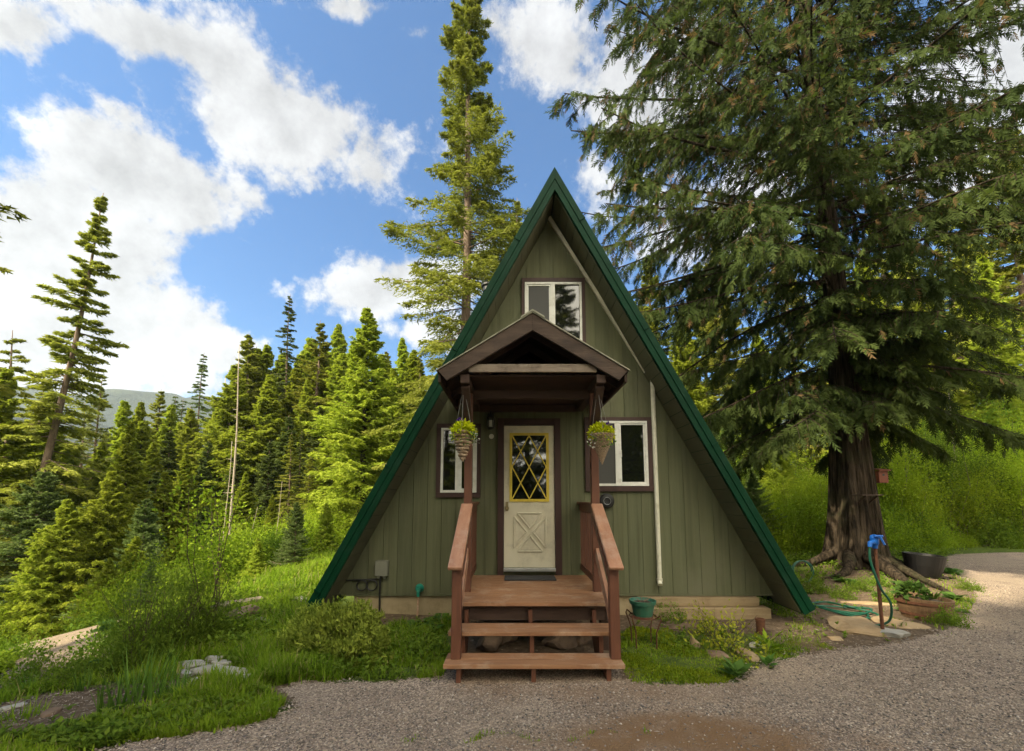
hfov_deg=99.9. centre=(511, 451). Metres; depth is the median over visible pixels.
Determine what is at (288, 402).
forest conifer
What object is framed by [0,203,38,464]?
fir tree
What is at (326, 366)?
forest conifer
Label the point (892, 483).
woodland shrub
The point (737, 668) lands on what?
broadleaf plant
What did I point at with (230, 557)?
slope shrub
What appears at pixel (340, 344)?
cedar tree
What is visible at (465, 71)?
fir tree
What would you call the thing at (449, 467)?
window
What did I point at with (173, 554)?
young cedar
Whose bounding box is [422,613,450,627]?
fern
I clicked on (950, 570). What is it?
fern
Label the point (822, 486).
woodland shrub
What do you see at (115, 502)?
young cedar
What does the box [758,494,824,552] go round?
woodland shrub
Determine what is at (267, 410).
forest conifer
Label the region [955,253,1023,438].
forest conifer
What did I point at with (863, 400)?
old cedar
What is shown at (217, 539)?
sapling
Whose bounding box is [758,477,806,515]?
woodland shrub
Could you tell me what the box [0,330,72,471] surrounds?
fir tree
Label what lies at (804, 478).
woodland shrub
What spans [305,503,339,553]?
young cedar
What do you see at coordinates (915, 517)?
woodland shrub
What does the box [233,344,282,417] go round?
cedar tree
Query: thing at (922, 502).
woodland shrub
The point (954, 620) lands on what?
bush
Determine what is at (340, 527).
slope shrub
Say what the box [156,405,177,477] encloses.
forest conifer
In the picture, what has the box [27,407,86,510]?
forest conifer
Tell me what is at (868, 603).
stone
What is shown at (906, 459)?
woodland shrub
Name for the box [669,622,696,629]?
stone
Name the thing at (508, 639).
stone
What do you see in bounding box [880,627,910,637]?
stone slab
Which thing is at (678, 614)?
bush
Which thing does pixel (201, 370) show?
spruce tree
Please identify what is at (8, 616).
young cedar
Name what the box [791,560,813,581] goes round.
hose coil
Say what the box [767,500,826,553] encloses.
woodland shrub
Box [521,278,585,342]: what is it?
window
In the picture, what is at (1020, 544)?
woodland shrub
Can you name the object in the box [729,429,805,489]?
woodland shrub
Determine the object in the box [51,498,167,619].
young fir
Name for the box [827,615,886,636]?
stone slab
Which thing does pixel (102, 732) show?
ground cover
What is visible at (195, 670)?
flagstone
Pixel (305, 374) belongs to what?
forest conifer
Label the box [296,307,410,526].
cedar tree
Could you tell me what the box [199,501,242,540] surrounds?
forest conifer
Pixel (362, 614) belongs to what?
rounded bush
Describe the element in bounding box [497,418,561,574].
door
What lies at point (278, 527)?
slope shrub
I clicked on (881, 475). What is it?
birdhouse
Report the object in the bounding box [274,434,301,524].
forest conifer
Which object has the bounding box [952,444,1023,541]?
woodland shrub
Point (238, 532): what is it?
slope shrub
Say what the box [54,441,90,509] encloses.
forest conifer
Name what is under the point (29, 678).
iris clump
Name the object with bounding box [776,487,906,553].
woodland shrub
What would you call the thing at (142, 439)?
forest conifer
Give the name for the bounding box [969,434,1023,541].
woodland shrub
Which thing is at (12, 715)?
grass tuft
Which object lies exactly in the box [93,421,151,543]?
cedar tree
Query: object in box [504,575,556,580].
doormat
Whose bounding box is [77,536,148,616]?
young conifer
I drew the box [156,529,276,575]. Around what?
slope shrub
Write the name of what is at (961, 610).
ground plant
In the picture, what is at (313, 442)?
forest conifer
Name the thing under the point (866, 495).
feeder shelf
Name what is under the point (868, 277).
forest conifer
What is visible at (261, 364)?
forest conifer
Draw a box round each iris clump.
[10,666,49,694]
[45,706,84,737]
[62,661,106,691]
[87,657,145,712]
[93,629,191,707]
[145,651,205,698]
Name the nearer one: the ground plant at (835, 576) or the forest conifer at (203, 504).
the ground plant at (835, 576)
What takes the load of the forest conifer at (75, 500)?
on the ground at (520, 644)
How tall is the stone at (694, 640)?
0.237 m
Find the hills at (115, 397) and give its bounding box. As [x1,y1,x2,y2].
[12,387,971,428]
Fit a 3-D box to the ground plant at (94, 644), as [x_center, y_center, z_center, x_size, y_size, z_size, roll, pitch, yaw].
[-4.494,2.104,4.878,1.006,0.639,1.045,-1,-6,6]
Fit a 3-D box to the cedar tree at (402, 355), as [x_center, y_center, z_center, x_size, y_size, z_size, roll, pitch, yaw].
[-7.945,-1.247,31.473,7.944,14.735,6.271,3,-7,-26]
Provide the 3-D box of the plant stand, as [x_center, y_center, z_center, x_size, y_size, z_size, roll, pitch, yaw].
[1.430,1.942,4.675,0.328,0.380,0.328,0,-6,0]
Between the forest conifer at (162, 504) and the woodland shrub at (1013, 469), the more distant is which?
the forest conifer at (162, 504)
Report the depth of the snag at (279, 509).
17.91 m
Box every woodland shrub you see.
[719,430,763,485]
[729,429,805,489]
[741,468,768,505]
[742,483,778,514]
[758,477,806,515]
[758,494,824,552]
[760,464,798,497]
[763,482,827,552]
[766,472,821,515]
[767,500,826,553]
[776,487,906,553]
[784,467,827,518]
[789,450,823,481]
[792,467,823,509]
[796,455,882,516]
[869,419,950,518]
[876,426,965,531]
[879,425,941,512]
[880,419,991,541]
[880,494,945,550]
[880,497,957,549]
[882,465,964,542]
[889,414,1019,541]
[895,416,1018,537]
[905,515,973,552]
[914,398,1023,463]
[914,405,1022,442]
[919,392,1023,469]
[922,450,1015,538]
[924,515,976,539]
[947,437,1021,535]
[947,530,982,548]
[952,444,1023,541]
[952,504,1023,549]
[965,456,1023,536]
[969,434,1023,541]
[975,405,1023,485]
[988,530,1023,548]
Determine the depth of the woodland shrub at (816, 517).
13.02 m
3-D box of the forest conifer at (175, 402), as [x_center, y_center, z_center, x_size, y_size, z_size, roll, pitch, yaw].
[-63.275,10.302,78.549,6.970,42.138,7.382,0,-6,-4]
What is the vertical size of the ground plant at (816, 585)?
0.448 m
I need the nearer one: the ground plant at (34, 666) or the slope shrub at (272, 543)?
the ground plant at (34, 666)
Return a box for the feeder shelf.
[852,494,883,502]
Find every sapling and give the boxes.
[138,473,270,602]
[141,455,258,631]
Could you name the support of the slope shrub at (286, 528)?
on the ground at (520, 644)
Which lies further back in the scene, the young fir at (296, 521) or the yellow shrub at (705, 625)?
the young fir at (296, 521)
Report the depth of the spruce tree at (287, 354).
33.91 m
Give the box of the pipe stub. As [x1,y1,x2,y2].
[755,617,765,634]
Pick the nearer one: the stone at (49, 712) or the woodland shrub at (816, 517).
the stone at (49, 712)
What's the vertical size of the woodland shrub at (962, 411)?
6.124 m
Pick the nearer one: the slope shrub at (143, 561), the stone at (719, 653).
the stone at (719, 653)
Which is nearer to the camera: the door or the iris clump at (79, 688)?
the iris clump at (79, 688)
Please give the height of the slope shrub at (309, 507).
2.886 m
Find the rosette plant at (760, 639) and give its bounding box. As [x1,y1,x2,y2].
[748,628,786,651]
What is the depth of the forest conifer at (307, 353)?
37.60 m
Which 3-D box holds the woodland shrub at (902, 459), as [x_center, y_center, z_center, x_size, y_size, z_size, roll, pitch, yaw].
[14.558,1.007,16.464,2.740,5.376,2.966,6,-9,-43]
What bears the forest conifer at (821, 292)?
on the ground at (520, 644)
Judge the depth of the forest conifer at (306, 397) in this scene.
29.95 m
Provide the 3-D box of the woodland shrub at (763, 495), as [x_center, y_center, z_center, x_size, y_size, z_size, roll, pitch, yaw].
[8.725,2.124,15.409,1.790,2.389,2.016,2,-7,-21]
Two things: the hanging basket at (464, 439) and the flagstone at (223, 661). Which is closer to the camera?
the flagstone at (223, 661)
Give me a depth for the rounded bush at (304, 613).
4.59 m
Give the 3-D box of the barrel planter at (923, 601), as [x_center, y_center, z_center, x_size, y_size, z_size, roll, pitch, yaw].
[5.574,2.010,5.865,0.691,0.526,0.610,0,-6,0]
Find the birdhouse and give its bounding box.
[874,468,890,482]
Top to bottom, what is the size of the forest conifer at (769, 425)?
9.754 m
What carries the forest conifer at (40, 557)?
on the ground at (520, 644)
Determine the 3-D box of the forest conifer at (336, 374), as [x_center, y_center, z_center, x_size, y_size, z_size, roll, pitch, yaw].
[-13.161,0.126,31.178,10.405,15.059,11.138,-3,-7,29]
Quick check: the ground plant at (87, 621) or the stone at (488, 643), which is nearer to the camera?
the stone at (488, 643)
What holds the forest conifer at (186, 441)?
on the ground at (520, 644)
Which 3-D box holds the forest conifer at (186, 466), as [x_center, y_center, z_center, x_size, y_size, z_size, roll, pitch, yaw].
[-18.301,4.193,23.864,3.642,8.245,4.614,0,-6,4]
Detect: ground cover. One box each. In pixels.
[0,544,972,750]
[0,549,333,685]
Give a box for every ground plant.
[0,628,59,663]
[0,642,94,692]
[35,647,129,690]
[62,601,131,633]
[65,610,162,665]
[87,619,114,633]
[796,573,829,594]
[825,574,843,578]
[827,583,861,600]
[839,576,874,591]
[863,571,893,586]
[868,585,909,605]
[952,577,985,592]
[954,608,970,613]
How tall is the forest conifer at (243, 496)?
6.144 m
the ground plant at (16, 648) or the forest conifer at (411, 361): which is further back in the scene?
the forest conifer at (411, 361)
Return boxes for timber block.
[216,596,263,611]
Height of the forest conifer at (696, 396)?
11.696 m
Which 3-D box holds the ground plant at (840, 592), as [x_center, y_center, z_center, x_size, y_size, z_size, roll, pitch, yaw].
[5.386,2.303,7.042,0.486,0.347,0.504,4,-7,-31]
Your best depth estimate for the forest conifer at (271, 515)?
20.72 m
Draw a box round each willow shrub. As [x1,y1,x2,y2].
[80,546,191,686]
[129,551,232,660]
[166,557,259,647]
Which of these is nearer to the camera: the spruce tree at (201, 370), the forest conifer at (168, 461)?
the forest conifer at (168, 461)
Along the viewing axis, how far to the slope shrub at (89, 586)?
12.45 m
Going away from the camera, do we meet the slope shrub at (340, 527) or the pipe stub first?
the pipe stub
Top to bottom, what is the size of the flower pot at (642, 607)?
0.185 m
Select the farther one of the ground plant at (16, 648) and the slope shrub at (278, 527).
the slope shrub at (278, 527)
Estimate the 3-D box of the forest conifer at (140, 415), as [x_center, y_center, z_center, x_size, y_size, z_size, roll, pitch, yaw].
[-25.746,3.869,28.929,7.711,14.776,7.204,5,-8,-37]
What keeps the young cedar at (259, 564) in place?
on the ground at (520, 644)
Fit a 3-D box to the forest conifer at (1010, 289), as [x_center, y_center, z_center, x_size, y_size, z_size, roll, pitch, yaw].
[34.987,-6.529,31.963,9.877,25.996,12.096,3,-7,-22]
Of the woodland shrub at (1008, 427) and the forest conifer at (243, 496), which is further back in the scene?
the forest conifer at (243, 496)
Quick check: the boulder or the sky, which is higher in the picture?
the sky
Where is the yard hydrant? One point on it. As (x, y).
(873, 542)
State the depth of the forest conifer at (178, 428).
31.02 m
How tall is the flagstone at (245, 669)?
0.062 m
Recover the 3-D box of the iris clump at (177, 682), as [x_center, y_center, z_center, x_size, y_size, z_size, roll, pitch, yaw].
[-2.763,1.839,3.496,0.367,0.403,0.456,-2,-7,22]
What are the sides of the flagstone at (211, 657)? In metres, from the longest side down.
0.263 x 0.112 x 0.062 m
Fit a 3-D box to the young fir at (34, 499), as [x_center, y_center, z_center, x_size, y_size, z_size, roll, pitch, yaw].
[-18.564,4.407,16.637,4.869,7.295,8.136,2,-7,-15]
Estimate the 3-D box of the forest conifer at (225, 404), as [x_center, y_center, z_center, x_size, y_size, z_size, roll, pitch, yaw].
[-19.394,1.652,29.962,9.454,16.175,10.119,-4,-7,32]
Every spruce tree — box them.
[186,354,211,446]
[271,296,303,414]
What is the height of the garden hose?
1.010 m
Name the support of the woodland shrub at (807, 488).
on the ground at (520, 644)
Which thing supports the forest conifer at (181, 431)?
on the ground at (520, 644)
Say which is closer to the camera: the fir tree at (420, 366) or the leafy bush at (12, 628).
the leafy bush at (12, 628)
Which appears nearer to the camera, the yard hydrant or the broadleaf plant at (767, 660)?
the broadleaf plant at (767, 660)
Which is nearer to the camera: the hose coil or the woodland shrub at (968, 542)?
the hose coil
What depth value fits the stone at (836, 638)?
4.93 m
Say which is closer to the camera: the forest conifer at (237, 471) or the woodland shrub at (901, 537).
the woodland shrub at (901, 537)
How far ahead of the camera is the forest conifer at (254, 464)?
29.88 m
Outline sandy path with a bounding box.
[0,625,110,687]
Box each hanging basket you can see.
[448,397,479,461]
[586,399,615,464]
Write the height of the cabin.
6.823 m
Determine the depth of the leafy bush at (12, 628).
6.34 m
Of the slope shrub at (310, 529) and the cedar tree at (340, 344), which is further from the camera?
the cedar tree at (340, 344)
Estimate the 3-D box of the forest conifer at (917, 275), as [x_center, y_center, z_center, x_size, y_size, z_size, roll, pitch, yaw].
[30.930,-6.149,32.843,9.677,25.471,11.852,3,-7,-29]
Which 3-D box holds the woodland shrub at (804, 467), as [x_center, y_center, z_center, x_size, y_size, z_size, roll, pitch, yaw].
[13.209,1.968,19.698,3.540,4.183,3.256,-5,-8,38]
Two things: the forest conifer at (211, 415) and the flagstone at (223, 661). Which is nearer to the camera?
the flagstone at (223, 661)
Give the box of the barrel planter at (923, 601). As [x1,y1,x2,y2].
[889,580,955,622]
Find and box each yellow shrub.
[674,600,749,639]
[683,599,770,667]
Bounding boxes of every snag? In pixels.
[223,446,233,537]
[226,345,244,542]
[275,486,281,533]
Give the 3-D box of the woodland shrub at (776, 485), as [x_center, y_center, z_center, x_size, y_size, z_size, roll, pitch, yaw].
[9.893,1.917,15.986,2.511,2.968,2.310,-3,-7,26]
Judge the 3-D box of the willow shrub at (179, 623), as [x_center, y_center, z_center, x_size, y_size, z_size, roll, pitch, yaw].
[-3.596,1.696,4.662,0.982,1.203,0.930,4,-7,-32]
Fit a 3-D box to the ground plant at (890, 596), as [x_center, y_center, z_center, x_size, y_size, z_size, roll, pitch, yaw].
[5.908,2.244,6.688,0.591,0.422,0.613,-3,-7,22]
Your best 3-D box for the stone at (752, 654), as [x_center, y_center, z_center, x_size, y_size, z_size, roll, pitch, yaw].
[2.428,2.108,4.439,0.173,0.119,0.314,0,-6,0]
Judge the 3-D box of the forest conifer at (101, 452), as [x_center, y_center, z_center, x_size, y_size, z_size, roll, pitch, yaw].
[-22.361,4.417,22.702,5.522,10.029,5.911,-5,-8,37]
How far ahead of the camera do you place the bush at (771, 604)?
6.08 m
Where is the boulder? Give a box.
[229,604,259,618]
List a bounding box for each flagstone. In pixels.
[159,659,209,669]
[177,669,194,677]
[190,664,222,674]
[205,655,222,661]
[211,659,231,665]
[213,666,247,675]
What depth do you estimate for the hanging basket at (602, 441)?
4.74 m
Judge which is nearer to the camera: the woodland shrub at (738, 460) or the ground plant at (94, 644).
the ground plant at (94, 644)
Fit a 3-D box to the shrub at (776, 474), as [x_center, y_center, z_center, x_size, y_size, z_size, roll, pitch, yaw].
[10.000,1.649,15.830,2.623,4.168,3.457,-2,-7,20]
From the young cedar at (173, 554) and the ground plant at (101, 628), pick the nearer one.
the ground plant at (101, 628)
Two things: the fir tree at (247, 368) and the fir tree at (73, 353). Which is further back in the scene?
the fir tree at (247, 368)
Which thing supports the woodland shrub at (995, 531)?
on the ground at (520, 644)
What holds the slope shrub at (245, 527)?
on the ground at (520, 644)
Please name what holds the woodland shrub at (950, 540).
on the ground at (520, 644)
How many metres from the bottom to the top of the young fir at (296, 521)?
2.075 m
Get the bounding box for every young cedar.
[0,498,103,642]
[0,588,41,645]
[30,471,146,631]
[155,536,191,581]
[237,538,267,581]
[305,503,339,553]
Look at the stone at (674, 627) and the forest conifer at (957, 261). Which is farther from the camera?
the forest conifer at (957, 261)
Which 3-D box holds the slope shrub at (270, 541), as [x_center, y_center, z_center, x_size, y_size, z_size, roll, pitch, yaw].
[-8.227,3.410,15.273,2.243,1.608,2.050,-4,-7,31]
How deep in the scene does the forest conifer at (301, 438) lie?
26.00 m
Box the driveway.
[96,552,1023,750]
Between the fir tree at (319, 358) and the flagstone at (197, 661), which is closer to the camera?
the flagstone at (197, 661)
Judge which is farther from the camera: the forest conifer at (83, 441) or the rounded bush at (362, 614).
the forest conifer at (83, 441)
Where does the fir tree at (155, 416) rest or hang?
on the ground at (520, 644)
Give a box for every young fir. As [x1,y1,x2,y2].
[0,471,89,630]
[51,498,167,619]
[186,507,225,579]
[267,502,318,569]
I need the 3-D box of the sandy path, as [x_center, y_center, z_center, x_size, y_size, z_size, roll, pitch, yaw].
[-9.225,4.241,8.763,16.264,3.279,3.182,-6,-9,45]
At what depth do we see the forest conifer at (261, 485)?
26.77 m
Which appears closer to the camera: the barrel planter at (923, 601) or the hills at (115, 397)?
the barrel planter at (923, 601)
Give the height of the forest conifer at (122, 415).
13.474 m
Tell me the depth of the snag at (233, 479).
19.07 m
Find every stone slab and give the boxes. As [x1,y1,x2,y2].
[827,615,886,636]
[871,616,930,628]
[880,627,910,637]
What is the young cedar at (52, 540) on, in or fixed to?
on the ground at (520, 644)
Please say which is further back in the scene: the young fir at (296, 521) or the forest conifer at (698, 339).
the forest conifer at (698, 339)
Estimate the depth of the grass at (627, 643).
4.59 m
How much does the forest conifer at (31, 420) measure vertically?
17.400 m
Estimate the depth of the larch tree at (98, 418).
23.19 m
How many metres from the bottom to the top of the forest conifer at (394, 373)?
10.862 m
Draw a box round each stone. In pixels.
[0,702,27,711]
[40,706,61,717]
[476,636,501,651]
[500,636,517,644]
[542,636,576,649]
[576,636,592,645]
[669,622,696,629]
[690,636,699,646]
[706,650,731,659]
[734,647,758,661]
[749,642,762,647]
[826,636,843,640]
[841,601,896,605]
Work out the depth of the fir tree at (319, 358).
31.55 m
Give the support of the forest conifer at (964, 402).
on the ground at (520, 644)
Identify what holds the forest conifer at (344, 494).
on the ground at (520, 644)
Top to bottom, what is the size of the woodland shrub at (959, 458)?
5.048 m
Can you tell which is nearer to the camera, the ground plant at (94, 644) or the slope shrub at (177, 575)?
the ground plant at (94, 644)
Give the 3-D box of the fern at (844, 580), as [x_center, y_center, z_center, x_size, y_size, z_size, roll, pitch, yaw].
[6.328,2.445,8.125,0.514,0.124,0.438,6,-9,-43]
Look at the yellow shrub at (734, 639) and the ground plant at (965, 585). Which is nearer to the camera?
the yellow shrub at (734, 639)
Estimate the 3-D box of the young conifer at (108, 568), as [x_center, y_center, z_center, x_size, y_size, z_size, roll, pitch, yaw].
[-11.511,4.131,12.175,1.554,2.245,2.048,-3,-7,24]
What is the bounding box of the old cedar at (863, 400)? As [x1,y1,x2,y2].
[543,0,1023,594]
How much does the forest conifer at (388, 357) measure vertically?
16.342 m
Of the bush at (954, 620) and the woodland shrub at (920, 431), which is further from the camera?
the woodland shrub at (920, 431)
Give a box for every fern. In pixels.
[401,619,426,627]
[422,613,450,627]
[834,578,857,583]
[939,591,972,602]
[944,568,963,574]
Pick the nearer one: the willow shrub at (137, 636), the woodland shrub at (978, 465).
the willow shrub at (137, 636)
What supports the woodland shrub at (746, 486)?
on the ground at (520, 644)
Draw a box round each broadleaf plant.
[716,655,753,676]
[760,653,777,668]
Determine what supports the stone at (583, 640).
on the ground at (520, 644)
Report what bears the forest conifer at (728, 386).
on the ground at (520, 644)
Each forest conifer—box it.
[0,366,44,607]
[0,546,70,642]
[24,390,48,444]
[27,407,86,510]
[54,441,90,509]
[62,410,97,476]
[69,486,93,536]
[81,442,110,499]
[83,433,111,492]
[101,400,141,496]
[127,441,164,507]
[129,420,173,502]
[132,400,159,445]
[138,471,162,520]
[143,432,198,509]
[145,472,192,547]
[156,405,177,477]
[164,420,195,478]
[165,454,198,545]
[166,408,201,504]
[169,407,201,493]
[169,488,224,545]
[170,396,179,419]
[172,365,257,507]
[176,400,187,421]
[191,442,220,507]
[199,408,219,443]
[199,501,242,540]
[203,374,291,520]
[217,454,252,526]
[220,347,269,476]
[229,472,259,535]
[248,368,304,517]
[249,426,260,507]
[249,442,285,535]
[254,417,307,524]
[256,379,318,523]
[259,494,277,536]
[266,353,350,521]
[274,351,290,395]
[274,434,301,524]
[276,347,334,460]
[276,407,329,522]
[281,353,312,392]
[287,457,319,523]
[289,432,306,518]
[293,337,318,395]
[304,401,351,508]
[334,482,352,531]
[350,353,411,493]
[356,368,410,501]
[384,351,391,364]
[391,349,426,440]
[638,259,673,365]
[668,302,720,432]
[685,261,739,431]
[697,243,750,457]
[735,336,823,488]
[763,235,827,479]
[807,255,853,456]
[812,255,929,470]
[850,210,976,404]
[891,234,952,354]
[911,302,984,436]
[917,185,1016,425]
[945,223,1023,407]
[952,128,1023,423]
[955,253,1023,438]
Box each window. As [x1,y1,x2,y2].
[436,423,480,497]
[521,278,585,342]
[584,417,653,490]
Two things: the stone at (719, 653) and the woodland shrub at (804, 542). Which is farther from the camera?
the woodland shrub at (804, 542)
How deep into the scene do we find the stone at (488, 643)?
4.52 m
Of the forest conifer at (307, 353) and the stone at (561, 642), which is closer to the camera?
the stone at (561, 642)
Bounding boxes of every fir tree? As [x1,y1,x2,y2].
[0,193,130,606]
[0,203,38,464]
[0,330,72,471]
[147,391,167,441]
[189,334,264,503]
[259,320,332,510]
[361,0,529,470]
[404,355,424,422]
[495,200,522,268]
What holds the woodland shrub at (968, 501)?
on the ground at (520, 644)
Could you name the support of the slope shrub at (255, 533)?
on the ground at (520, 644)
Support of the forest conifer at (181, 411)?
on the ground at (520, 644)
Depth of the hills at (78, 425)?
515.14 m
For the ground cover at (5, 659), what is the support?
on the ground at (520, 644)
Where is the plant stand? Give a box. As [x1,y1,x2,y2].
[625,609,661,648]
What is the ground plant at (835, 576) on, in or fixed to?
on the ground at (520, 644)
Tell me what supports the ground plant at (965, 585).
on the ground at (520, 644)
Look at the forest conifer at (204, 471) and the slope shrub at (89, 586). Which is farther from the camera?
the forest conifer at (204, 471)
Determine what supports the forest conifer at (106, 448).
on the ground at (520, 644)
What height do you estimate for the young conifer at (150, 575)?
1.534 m
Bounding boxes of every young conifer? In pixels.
[55,557,128,633]
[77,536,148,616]
[116,562,167,617]
[219,568,231,584]
[717,426,765,489]
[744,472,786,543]
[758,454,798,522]
[982,411,1015,538]
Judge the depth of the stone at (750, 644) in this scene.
4.74 m
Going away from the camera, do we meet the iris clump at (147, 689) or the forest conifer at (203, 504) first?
the iris clump at (147, 689)
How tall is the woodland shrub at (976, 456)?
5.172 m
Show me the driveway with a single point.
(1001, 570)
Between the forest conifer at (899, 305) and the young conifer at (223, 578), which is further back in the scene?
the forest conifer at (899, 305)
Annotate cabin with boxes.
[307,167,815,682]
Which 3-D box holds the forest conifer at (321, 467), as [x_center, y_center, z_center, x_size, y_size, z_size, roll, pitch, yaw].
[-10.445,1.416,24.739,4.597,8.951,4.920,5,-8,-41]
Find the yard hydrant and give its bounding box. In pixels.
[867,534,885,628]
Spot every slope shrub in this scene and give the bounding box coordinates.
[46,569,137,634]
[58,564,177,628]
[110,542,209,615]
[138,519,256,594]
[139,555,224,600]
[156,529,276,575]
[219,514,263,547]
[220,533,279,580]
[224,510,265,543]
[234,520,286,548]
[238,526,296,573]
[244,527,304,565]
[250,505,290,536]
[254,519,342,556]
[255,517,308,538]
[261,519,346,562]
[270,501,292,534]
[301,501,323,525]
[303,502,351,544]
[304,500,357,543]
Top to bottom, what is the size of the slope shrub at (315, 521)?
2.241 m
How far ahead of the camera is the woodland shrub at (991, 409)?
17.03 m
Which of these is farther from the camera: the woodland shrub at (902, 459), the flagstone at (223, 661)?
the woodland shrub at (902, 459)
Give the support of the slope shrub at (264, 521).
on the ground at (520, 644)
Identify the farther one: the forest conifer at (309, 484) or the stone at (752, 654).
the forest conifer at (309, 484)
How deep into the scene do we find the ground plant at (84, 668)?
3.94 m
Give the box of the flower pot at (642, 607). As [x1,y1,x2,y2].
[629,597,655,617]
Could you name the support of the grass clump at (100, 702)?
on the ground at (520, 644)
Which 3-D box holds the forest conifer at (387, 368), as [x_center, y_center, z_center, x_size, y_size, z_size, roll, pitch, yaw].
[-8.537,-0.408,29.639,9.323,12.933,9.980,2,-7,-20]
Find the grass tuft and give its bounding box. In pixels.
[0,696,52,724]
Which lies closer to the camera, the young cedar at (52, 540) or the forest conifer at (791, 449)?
the young cedar at (52, 540)
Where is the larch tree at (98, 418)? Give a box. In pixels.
[80,379,114,487]
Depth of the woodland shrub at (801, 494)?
14.89 m
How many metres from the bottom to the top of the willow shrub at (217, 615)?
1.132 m
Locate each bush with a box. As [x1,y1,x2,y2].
[0,608,26,649]
[275,600,357,652]
[290,595,393,669]
[655,596,686,623]
[756,596,819,619]
[922,601,977,628]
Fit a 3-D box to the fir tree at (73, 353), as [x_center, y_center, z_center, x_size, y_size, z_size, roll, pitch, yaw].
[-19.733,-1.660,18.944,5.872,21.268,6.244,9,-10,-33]
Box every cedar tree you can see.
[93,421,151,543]
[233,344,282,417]
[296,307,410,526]
[314,323,348,373]
[392,337,414,408]
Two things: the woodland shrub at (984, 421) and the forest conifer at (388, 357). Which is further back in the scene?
the forest conifer at (388, 357)
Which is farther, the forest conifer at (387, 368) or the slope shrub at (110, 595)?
the forest conifer at (387, 368)
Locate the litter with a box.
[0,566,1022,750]
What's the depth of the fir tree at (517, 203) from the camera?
28.94 m
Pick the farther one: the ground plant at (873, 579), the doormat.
the ground plant at (873, 579)
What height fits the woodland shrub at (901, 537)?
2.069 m
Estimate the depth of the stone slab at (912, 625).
5.40 m
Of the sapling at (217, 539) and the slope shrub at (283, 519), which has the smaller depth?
the sapling at (217, 539)
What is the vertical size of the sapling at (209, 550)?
2.307 m
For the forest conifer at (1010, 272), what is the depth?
23.33 m
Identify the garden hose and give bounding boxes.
[812,548,892,625]
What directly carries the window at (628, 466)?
in the cabin
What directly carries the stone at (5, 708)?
on the ground at (520, 644)
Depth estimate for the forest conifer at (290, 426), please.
28.88 m
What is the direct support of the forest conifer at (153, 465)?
on the ground at (520, 644)
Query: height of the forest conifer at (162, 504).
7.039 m
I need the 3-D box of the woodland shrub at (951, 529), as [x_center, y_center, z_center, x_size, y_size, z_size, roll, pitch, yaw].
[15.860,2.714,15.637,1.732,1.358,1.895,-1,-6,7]
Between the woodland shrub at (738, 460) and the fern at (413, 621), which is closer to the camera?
the fern at (413, 621)
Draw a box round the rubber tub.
[902,551,947,577]
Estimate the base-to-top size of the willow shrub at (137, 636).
1.344 m
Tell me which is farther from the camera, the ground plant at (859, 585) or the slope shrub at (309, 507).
the slope shrub at (309, 507)
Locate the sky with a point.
(247, 156)
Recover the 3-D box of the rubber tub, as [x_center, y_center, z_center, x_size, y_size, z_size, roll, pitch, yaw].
[8.497,2.324,8.845,0.688,0.467,0.689,0,-6,0]
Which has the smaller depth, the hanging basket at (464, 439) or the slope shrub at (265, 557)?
the hanging basket at (464, 439)
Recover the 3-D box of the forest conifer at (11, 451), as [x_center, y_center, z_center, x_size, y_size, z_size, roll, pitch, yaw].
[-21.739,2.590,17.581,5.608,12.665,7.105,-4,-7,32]
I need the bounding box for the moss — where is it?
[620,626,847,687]
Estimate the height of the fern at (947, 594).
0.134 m
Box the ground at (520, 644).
[0,541,1023,750]
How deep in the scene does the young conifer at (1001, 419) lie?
17.15 m
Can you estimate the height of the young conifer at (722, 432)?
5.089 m
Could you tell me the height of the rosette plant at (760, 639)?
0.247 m
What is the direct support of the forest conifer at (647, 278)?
on the ground at (520, 644)
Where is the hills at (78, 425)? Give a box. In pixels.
[13,410,817,467]
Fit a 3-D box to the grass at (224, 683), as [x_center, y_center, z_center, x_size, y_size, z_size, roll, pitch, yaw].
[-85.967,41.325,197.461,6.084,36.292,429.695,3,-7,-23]
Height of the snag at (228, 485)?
6.912 m
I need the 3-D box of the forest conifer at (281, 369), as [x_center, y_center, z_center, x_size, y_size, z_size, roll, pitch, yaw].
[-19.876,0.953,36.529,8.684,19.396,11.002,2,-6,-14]
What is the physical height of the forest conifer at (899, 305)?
22.274 m
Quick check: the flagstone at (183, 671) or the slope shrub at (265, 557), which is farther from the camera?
the slope shrub at (265, 557)
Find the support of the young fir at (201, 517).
on the ground at (520, 644)
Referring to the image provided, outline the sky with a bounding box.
[0,0,1023,399]
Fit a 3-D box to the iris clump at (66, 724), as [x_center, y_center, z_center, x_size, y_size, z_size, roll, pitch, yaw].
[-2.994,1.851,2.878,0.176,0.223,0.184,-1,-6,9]
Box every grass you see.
[0,547,450,750]
[401,547,999,742]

